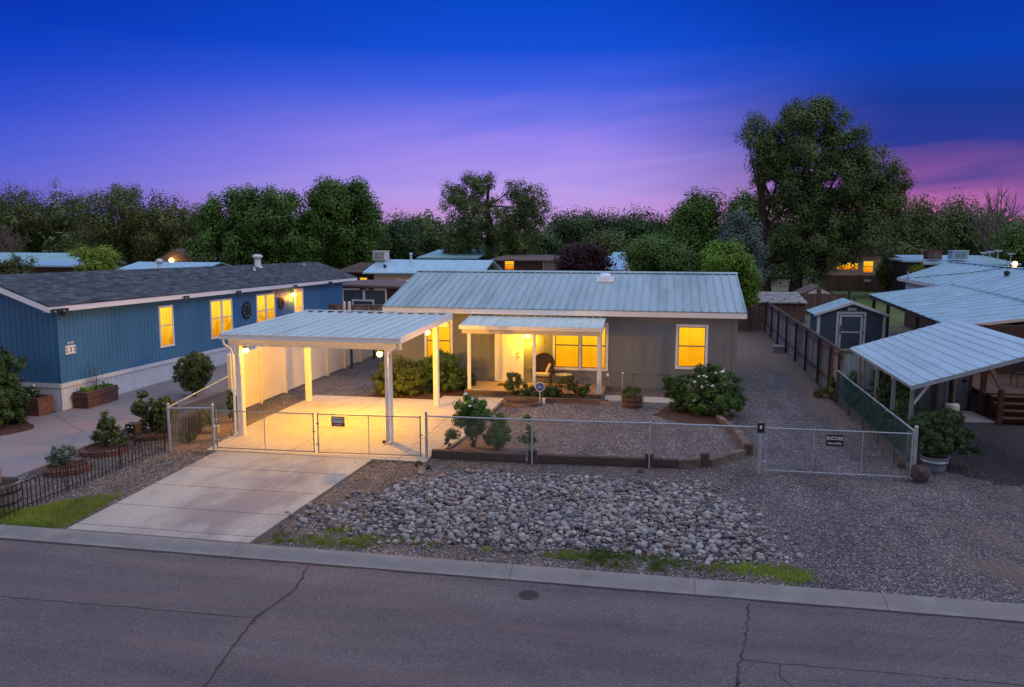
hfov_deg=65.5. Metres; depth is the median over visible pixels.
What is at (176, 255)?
brown roof house
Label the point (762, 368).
gravel drive
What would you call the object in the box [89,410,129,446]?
shrub
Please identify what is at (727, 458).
landscape timber
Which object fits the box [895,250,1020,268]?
brown house
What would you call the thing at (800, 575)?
grass
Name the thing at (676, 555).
river rock
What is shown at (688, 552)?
river rock
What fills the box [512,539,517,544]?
river rock
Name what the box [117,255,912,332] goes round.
back ground
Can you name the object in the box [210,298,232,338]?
window
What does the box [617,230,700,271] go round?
bright tree
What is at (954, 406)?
wooden post
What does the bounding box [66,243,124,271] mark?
bright shrub
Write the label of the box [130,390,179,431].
shrub
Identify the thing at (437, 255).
flat house
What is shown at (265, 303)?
window
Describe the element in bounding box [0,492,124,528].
grass
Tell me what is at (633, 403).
barrel planter
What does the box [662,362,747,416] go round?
white rose
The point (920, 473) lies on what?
boulder
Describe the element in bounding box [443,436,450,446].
sapling
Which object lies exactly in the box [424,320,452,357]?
window
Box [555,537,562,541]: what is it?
river rock
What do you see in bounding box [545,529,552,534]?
river rock
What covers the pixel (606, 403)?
concrete block
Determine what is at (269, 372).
vinyl fence
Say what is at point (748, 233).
blue spruce
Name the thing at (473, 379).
shrub
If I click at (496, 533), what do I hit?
river rock
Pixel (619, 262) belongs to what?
white house
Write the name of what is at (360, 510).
river rock
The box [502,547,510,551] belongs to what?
river rock
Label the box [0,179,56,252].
olive tree
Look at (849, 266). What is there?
window
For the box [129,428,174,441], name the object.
ring planter
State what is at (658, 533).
river rock
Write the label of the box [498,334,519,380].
door
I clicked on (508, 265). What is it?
window
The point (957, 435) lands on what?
shrub
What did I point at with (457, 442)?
landscape timber
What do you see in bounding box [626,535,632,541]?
river rock
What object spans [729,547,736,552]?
river rock
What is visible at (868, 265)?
window
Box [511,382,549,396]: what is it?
herb clump
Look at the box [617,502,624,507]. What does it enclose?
river rock
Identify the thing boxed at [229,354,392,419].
side gravel
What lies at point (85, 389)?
flowering plant
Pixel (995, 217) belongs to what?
bare tree
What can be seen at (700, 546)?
river rock
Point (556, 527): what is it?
gravel stones
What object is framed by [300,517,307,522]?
river rock
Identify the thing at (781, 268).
dark tree
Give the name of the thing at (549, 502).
river rock
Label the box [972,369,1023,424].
deck stairs
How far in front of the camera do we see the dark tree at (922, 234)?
90.94 m
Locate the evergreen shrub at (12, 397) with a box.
[0,355,31,427]
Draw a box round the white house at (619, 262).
[606,256,626,270]
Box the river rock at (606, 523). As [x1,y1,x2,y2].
[603,520,609,525]
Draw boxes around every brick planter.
[14,394,53,415]
[71,384,118,408]
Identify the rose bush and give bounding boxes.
[225,389,237,420]
[444,392,494,447]
[482,412,512,449]
[504,371,522,395]
[842,370,861,407]
[854,388,878,418]
[867,402,893,433]
[883,405,920,452]
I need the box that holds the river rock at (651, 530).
[648,528,654,533]
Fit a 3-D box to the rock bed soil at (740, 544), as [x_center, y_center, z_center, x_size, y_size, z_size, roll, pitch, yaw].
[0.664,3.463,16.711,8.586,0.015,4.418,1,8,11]
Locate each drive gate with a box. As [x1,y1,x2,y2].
[214,409,315,452]
[315,412,422,456]
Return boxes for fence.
[0,424,165,518]
[166,375,761,473]
[226,312,391,411]
[329,301,383,313]
[764,302,844,401]
[820,275,890,291]
[835,368,918,479]
[844,350,972,410]
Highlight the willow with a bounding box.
[436,168,555,259]
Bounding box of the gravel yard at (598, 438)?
[450,389,740,461]
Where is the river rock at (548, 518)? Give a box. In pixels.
[545,516,552,521]
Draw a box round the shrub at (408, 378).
[370,353,427,397]
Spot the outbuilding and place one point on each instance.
(378, 292)
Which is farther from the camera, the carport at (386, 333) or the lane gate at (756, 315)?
the lane gate at (756, 315)
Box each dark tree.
[368,208,433,262]
[403,213,453,258]
[505,226,569,254]
[539,204,619,252]
[579,227,634,255]
[599,202,667,267]
[653,219,703,263]
[768,212,882,277]
[878,190,952,264]
[913,187,992,254]
[974,209,1023,255]
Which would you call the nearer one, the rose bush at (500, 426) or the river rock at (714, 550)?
the river rock at (714, 550)
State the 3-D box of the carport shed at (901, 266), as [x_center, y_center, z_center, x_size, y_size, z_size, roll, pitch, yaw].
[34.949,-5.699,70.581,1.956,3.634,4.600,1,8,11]
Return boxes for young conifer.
[873,253,896,291]
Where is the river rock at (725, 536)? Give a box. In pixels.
[722,534,728,538]
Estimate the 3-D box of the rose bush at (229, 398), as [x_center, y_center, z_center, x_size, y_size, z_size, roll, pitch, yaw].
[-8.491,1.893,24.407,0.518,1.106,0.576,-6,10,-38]
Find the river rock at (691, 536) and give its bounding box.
[688,534,695,539]
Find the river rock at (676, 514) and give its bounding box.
[674,512,679,517]
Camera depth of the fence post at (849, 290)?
64.29 m
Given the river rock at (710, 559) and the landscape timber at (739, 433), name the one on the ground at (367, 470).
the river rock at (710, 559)
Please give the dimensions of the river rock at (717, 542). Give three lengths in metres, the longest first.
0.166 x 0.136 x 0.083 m
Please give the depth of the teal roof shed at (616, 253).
93.39 m
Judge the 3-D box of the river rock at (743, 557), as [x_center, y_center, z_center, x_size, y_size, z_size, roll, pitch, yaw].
[4.096,3.787,14.096,0.165,0.100,0.177,-11,21,36]
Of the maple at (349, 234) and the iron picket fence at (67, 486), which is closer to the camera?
the iron picket fence at (67, 486)
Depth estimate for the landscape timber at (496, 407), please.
26.23 m
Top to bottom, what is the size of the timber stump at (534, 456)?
0.340 m
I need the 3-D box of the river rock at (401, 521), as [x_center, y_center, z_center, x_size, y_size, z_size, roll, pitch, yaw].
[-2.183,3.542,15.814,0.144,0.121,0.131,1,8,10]
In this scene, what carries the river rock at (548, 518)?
on the rock bed soil at (740, 544)
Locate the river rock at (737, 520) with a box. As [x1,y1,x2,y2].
[733,518,740,522]
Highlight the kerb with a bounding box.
[0,524,1023,621]
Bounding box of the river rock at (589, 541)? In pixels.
[586,538,593,543]
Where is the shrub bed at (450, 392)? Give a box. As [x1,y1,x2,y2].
[369,383,465,399]
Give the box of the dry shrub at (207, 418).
[181,409,218,431]
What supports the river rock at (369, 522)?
on the rock bed soil at (740, 544)
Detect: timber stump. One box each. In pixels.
[528,449,536,464]
[645,453,653,468]
[700,452,709,467]
[744,443,752,455]
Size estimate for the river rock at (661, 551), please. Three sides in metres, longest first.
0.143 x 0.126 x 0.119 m
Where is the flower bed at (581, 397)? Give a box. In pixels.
[549,395,599,398]
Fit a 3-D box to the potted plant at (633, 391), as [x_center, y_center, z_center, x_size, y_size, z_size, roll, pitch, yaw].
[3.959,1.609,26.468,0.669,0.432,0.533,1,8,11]
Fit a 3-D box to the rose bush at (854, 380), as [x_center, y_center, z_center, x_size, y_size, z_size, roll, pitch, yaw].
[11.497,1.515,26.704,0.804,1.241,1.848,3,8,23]
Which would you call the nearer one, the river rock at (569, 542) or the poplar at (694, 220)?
the river rock at (569, 542)
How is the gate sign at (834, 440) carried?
attached to the side gate at (822, 472)
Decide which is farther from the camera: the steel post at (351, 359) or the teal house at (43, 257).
the teal house at (43, 257)
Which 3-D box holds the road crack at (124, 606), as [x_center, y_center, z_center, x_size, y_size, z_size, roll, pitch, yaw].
[-8.825,4.052,12.971,10.050,0.001,0.107,1,8,10]
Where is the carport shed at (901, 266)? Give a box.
[889,258,927,290]
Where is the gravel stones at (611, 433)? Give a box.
[489,403,727,457]
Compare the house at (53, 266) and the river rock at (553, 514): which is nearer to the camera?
the river rock at (553, 514)
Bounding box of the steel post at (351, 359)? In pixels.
[350,349,352,368]
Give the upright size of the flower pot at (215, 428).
0.210 m
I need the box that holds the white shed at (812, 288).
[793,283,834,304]
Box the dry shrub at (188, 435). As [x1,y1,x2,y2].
[177,429,196,441]
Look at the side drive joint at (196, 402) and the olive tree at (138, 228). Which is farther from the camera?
the olive tree at (138, 228)
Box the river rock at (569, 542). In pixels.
[566,539,573,544]
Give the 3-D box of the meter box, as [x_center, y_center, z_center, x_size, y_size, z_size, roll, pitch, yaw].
[5.942,2.013,19.002,0.160,0.240,0.038,1,8,11]
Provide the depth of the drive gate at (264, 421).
20.94 m
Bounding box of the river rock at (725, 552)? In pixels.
[721,550,729,554]
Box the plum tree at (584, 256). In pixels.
[553,239,617,270]
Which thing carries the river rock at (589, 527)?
on the rock bed soil at (740, 544)
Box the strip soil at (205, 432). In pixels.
[144,417,247,450]
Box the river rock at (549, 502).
[547,500,554,504]
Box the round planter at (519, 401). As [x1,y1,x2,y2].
[503,396,544,407]
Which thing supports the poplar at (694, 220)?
on the back ground at (899, 328)
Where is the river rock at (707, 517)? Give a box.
[704,514,710,520]
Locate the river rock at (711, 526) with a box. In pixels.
[708,523,714,528]
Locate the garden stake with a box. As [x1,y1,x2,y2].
[621,372,633,386]
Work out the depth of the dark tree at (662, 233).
113.84 m
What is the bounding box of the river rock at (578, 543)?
[575,541,582,546]
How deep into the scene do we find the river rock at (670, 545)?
14.55 m
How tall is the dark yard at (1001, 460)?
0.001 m
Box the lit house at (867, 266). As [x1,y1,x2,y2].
[807,238,888,287]
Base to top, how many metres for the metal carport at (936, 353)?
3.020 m
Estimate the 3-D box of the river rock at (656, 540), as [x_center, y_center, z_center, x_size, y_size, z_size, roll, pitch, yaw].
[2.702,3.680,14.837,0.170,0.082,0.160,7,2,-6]
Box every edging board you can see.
[838,398,861,421]
[857,418,883,444]
[881,439,911,470]
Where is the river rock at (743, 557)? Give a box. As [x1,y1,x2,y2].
[739,554,747,560]
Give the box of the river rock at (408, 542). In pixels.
[404,539,412,545]
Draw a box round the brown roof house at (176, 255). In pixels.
[155,249,220,261]
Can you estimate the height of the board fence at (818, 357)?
1.785 m
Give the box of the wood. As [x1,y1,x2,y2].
[0,191,1023,267]
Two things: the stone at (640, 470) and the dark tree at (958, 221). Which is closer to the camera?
the stone at (640, 470)
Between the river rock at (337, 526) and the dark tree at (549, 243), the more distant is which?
the dark tree at (549, 243)
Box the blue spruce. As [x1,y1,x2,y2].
[712,206,779,284]
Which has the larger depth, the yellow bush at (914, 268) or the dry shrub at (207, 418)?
the yellow bush at (914, 268)
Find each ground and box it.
[4,329,908,586]
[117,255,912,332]
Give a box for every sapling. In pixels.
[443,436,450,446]
[517,413,536,448]
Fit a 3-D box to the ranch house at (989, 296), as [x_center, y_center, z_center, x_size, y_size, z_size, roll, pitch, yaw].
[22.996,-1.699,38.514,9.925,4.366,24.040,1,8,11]
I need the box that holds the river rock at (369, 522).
[366,519,373,524]
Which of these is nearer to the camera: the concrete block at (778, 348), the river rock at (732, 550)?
the river rock at (732, 550)
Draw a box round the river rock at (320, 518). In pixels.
[315,515,322,520]
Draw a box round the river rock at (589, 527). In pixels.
[586,525,593,530]
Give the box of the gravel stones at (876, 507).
[737,390,1023,602]
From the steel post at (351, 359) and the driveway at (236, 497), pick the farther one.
the steel post at (351, 359)
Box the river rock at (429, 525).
[425,523,432,528]
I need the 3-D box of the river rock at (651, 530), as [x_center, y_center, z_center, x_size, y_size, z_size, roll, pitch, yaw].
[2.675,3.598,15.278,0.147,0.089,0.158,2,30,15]
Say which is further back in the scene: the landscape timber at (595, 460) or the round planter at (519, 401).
the round planter at (519, 401)
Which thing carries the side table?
on the gable house at (599, 331)
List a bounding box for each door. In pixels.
[294,288,303,311]
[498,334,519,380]
[838,314,864,350]
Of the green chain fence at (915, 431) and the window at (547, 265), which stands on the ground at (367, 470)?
the green chain fence at (915, 431)
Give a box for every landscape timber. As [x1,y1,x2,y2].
[431,449,525,462]
[446,435,466,448]
[484,402,501,419]
[538,454,676,467]
[541,397,607,404]
[677,458,700,467]
[709,449,745,466]
[716,415,732,431]
[731,427,749,448]
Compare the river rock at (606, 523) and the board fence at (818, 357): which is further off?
the board fence at (818, 357)
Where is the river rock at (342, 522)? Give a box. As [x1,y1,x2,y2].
[337,520,345,524]
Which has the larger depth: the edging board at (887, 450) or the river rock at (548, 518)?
the edging board at (887, 450)
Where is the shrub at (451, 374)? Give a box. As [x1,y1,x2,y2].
[414,349,467,393]
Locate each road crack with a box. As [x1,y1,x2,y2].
[3,596,255,617]
[202,566,308,686]
[736,604,749,686]
[744,660,1020,684]
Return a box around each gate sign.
[331,416,344,426]
[826,435,843,446]
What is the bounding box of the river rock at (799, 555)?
[796,552,803,557]
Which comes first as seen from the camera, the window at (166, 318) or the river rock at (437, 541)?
the river rock at (437, 541)
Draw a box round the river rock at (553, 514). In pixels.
[550,511,557,516]
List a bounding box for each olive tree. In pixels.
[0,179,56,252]
[15,177,115,252]
[57,181,199,266]
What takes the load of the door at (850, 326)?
in the garden shed at (844, 324)
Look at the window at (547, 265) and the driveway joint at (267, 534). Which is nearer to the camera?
the driveway joint at (267, 534)
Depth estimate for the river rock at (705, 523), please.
15.60 m
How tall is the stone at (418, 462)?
0.202 m
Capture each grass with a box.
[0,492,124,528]
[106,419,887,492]
[256,516,825,585]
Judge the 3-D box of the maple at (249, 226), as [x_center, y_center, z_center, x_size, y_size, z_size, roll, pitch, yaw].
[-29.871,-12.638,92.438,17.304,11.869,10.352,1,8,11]
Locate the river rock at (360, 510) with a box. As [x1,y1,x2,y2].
[357,508,364,512]
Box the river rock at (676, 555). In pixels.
[672,553,679,558]
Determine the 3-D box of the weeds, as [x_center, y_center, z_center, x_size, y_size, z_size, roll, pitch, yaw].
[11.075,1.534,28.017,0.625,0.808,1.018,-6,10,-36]
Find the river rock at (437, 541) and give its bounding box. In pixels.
[434,539,441,544]
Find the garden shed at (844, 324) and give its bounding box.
[806,298,891,350]
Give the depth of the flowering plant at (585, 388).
27.33 m
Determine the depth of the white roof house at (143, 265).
68.78 m
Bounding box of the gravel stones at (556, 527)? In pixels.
[266,460,789,584]
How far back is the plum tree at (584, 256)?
56.60 m
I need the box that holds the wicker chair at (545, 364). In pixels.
[531,352,554,384]
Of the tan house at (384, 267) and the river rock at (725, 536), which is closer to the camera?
the river rock at (725, 536)
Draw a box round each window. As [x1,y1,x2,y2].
[158,305,174,347]
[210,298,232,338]
[256,293,275,322]
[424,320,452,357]
[504,259,514,269]
[543,261,556,270]
[553,323,608,370]
[675,324,708,368]
[837,262,858,269]
[862,260,873,272]
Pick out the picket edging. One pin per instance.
(190, 428)
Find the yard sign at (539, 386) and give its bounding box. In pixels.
[535,382,543,390]
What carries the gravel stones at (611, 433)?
on the gravel yard at (598, 438)
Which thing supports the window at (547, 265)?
in the shadow house at (528, 262)
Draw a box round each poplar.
[660,186,730,271]
[714,187,774,253]
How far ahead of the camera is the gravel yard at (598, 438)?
23.26 m
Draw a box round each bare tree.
[0,221,30,252]
[962,182,1023,256]
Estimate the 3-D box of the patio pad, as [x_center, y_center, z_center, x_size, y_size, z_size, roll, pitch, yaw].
[14.363,2.312,25.137,1.200,0.030,1.700,1,8,11]
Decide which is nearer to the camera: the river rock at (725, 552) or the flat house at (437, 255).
the river rock at (725, 552)
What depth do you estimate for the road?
11.61 m
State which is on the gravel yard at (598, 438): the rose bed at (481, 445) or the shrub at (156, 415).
the rose bed at (481, 445)
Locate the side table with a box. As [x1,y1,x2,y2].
[555,373,571,387]
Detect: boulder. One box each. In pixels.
[897,457,909,468]
[911,464,930,482]
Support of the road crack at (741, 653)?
on the road
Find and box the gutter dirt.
[0,538,1023,622]
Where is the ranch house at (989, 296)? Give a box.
[869,261,1023,393]
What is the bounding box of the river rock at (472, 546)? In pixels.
[470,544,475,549]
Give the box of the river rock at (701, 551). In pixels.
[697,549,705,554]
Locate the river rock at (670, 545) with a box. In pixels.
[667,543,673,548]
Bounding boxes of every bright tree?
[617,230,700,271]
[697,237,764,305]
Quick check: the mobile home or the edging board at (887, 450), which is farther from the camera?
the mobile home
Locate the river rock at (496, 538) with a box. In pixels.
[493,536,499,540]
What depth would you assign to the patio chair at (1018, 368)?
26.28 m
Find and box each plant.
[21,384,41,397]
[44,444,77,465]
[79,381,112,391]
[82,358,103,388]
[123,426,146,432]
[544,385,561,397]
[555,374,582,397]
[579,383,590,397]
[621,385,640,398]
[868,369,920,413]
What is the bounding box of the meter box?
[757,423,764,432]
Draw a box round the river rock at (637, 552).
[635,550,641,555]
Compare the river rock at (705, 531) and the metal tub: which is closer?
the river rock at (705, 531)
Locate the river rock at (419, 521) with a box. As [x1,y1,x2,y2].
[416,518,423,524]
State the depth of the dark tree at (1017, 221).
105.74 m
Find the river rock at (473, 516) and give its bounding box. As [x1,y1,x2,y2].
[470,513,477,519]
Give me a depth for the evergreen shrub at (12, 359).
24.70 m
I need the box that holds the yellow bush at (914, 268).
[909,263,925,272]
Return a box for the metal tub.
[920,453,949,473]
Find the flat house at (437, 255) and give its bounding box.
[417,249,485,259]
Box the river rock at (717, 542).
[714,540,721,544]
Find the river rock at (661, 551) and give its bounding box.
[658,548,664,553]
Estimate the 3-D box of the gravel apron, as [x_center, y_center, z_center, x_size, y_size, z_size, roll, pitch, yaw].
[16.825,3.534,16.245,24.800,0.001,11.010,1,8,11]
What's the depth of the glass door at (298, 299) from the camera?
42.47 m
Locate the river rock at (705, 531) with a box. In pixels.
[702,529,709,533]
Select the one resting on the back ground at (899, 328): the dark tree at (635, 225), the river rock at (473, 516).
the dark tree at (635, 225)
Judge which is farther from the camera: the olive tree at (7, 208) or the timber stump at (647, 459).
the olive tree at (7, 208)
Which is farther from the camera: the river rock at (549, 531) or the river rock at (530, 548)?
the river rock at (549, 531)
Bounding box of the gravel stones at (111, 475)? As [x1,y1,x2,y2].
[7,441,203,528]
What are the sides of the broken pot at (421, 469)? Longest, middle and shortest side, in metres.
0.230 x 0.224 x 0.180 m
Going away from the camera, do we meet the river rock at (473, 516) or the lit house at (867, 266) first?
the river rock at (473, 516)
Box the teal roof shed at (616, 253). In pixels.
[611,252,632,270]
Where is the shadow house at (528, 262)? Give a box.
[489,255,560,270]
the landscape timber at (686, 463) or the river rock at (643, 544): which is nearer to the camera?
the river rock at (643, 544)
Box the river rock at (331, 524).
[328,522,334,527]
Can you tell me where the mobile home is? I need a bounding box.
[0,254,356,410]
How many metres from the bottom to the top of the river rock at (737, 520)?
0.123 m
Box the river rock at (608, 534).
[605,532,611,536]
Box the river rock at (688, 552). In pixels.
[685,549,690,554]
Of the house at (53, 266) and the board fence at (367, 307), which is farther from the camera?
the house at (53, 266)
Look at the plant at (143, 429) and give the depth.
22.80 m
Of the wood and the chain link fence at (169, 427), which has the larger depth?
the wood
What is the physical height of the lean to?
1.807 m
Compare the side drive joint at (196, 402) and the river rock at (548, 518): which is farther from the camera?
the side drive joint at (196, 402)
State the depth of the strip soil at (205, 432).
22.49 m
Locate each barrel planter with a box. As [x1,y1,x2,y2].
[0,476,21,510]
[621,395,642,408]
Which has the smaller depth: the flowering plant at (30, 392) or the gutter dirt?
the gutter dirt
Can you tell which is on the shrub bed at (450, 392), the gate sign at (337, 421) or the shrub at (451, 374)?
the shrub at (451, 374)
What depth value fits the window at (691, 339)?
28.85 m
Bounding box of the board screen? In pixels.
[753,293,846,314]
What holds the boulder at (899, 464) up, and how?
on the gravel apron
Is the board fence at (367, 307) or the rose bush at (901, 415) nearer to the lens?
the rose bush at (901, 415)
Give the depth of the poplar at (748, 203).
90.24 m
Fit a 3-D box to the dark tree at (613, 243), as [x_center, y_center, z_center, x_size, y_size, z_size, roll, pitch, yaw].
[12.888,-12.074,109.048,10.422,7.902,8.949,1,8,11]
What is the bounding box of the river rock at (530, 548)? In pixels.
[527,545,534,551]
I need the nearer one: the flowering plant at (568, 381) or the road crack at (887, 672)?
the road crack at (887, 672)
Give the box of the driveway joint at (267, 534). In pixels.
[63,474,351,543]
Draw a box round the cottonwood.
[733,91,917,291]
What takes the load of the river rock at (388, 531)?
on the rock bed soil at (740, 544)
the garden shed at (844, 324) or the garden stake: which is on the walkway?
the garden stake
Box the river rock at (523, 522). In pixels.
[520,520,526,525]
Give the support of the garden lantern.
on the ground at (367, 470)
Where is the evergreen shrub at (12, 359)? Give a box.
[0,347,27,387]
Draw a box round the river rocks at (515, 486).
[276,469,809,569]
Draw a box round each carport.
[218,309,452,443]
[849,319,1023,453]
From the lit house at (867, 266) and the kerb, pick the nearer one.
the kerb
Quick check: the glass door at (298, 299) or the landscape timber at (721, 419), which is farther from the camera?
the glass door at (298, 299)
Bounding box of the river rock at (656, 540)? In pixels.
[652,538,661,542]
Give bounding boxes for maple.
[180,182,329,264]
[289,173,388,268]
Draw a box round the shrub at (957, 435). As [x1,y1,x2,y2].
[903,407,984,456]
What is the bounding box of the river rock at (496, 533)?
[493,530,500,535]
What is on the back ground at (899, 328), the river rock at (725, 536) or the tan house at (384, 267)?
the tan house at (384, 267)
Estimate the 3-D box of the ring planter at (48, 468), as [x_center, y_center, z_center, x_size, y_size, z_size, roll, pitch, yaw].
[-10.817,3.032,19.397,1.040,0.153,1.091,1,8,11]
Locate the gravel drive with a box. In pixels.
[735,331,908,480]
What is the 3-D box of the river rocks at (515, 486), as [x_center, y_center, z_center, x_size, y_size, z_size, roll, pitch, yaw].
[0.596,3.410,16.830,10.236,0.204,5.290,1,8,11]
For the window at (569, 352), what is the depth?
29.65 m
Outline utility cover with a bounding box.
[518,590,538,599]
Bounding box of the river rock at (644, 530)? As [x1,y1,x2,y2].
[641,528,648,533]
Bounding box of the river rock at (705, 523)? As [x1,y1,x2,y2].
[701,521,708,525]
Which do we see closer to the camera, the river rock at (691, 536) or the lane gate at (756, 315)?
the river rock at (691, 536)
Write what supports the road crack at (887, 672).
on the road
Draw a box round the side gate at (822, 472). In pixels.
[763,426,914,478]
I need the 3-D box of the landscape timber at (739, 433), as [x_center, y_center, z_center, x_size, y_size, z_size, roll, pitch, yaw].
[6.340,2.637,22.051,0.200,0.220,2.006,1,8,6]
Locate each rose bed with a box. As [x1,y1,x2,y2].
[451,439,508,451]
[654,406,733,426]
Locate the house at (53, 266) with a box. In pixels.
[23,261,110,272]
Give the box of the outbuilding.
[342,280,406,305]
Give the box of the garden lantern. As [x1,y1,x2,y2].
[125,422,141,446]
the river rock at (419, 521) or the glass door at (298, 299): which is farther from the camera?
the glass door at (298, 299)
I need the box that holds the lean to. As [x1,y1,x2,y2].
[757,292,807,322]
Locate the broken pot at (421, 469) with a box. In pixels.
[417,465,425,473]
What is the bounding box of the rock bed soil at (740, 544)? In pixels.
[315,476,764,560]
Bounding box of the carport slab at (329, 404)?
[207,395,498,462]
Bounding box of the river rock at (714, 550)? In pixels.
[711,547,717,553]
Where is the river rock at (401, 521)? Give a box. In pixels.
[398,519,405,523]
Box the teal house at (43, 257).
[0,252,124,273]
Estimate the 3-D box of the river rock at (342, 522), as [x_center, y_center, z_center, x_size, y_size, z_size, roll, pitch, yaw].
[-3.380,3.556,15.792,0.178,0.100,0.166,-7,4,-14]
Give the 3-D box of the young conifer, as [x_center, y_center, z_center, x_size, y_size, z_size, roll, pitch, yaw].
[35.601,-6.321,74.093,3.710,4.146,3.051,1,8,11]
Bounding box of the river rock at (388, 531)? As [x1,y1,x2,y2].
[384,529,391,534]
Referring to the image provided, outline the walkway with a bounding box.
[440,395,710,404]
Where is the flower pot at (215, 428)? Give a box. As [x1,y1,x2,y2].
[211,425,219,432]
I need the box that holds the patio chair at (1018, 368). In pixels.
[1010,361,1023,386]
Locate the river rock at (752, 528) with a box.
[749,525,755,531]
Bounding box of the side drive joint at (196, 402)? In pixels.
[46,391,226,450]
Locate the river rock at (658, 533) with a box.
[656,531,663,536]
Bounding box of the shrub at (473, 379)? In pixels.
[458,369,477,388]
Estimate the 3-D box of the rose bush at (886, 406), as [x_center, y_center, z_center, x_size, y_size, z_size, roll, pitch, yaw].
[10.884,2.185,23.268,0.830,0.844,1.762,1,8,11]
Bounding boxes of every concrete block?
[600,401,611,405]
[772,344,784,352]
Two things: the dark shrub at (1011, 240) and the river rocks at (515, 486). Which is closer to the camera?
the river rocks at (515, 486)
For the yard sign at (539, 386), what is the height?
0.772 m
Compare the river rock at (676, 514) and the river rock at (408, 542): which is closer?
the river rock at (408, 542)
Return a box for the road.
[0,540,1023,686]
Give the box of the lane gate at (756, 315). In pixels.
[738,305,764,331]
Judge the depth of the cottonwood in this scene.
73.28 m
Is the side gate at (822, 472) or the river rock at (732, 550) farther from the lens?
the side gate at (822, 472)
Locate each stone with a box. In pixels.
[415,460,422,466]
[424,463,430,468]
[637,468,644,472]
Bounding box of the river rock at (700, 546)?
[696,544,703,548]
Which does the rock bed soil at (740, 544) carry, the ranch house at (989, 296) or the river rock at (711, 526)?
the river rock at (711, 526)
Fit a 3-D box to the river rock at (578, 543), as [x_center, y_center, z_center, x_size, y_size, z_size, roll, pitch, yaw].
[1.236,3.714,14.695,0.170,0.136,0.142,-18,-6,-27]
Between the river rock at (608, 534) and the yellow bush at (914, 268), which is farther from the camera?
the yellow bush at (914, 268)
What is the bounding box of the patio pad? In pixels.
[947,411,994,422]
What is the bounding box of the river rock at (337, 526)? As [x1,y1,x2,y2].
[333,524,340,528]
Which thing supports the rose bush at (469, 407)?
on the rose bed at (481, 445)
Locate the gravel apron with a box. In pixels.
[716,436,1023,603]
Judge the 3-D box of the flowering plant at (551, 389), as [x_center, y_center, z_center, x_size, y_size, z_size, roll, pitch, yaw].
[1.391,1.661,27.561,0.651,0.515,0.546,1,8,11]
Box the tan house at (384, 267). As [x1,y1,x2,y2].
[339,251,502,282]
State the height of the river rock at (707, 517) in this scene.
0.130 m
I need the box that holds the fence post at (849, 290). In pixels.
[848,287,850,299]
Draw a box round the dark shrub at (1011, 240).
[981,215,1023,267]
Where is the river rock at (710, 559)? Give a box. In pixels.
[705,557,712,562]
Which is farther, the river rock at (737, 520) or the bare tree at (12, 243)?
the bare tree at (12, 243)
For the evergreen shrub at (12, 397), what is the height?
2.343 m
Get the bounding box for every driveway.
[0,363,227,475]
[67,451,371,543]
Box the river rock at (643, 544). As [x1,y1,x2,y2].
[640,541,647,547]
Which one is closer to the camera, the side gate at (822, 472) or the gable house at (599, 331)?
the side gate at (822, 472)
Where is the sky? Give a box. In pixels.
[0,0,1023,233]
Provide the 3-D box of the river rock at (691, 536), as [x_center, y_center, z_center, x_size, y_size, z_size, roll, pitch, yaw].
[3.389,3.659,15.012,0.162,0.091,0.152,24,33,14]
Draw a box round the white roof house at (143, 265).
[118,261,228,269]
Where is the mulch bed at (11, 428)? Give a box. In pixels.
[0,422,34,435]
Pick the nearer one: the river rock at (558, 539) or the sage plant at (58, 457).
the river rock at (558, 539)
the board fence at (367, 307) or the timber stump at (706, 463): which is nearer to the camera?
the timber stump at (706, 463)
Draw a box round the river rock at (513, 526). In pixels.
[510,523,517,530]
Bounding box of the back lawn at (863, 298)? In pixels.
[772,290,904,323]
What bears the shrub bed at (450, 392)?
on the ground at (367, 470)
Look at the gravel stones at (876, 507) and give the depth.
16.71 m
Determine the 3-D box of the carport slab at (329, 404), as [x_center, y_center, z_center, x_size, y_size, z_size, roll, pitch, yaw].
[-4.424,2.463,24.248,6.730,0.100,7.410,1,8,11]
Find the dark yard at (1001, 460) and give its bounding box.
[841,377,1023,486]
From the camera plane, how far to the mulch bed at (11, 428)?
23.49 m
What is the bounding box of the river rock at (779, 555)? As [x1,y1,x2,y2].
[775,552,782,557]
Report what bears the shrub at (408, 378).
on the shrub bed at (450, 392)
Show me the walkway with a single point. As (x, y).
(645, 399)
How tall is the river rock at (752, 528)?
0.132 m
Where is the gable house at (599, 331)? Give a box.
[382,270,746,396]
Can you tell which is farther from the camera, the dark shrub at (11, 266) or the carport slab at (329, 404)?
the dark shrub at (11, 266)
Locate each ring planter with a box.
[42,459,90,477]
[79,442,129,457]
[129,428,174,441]
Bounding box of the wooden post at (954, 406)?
[945,379,959,413]
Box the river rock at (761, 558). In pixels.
[757,556,765,561]
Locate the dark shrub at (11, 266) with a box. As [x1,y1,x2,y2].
[0,251,39,274]
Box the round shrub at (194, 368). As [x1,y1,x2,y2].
[172,351,215,395]
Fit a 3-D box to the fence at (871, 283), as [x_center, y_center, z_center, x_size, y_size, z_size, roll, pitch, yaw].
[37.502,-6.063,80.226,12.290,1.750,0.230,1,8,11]
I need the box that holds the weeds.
[813,376,835,398]
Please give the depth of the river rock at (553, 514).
16.20 m
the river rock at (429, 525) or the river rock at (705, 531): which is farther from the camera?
the river rock at (429, 525)
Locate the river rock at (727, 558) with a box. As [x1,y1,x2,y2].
[723,556,731,560]

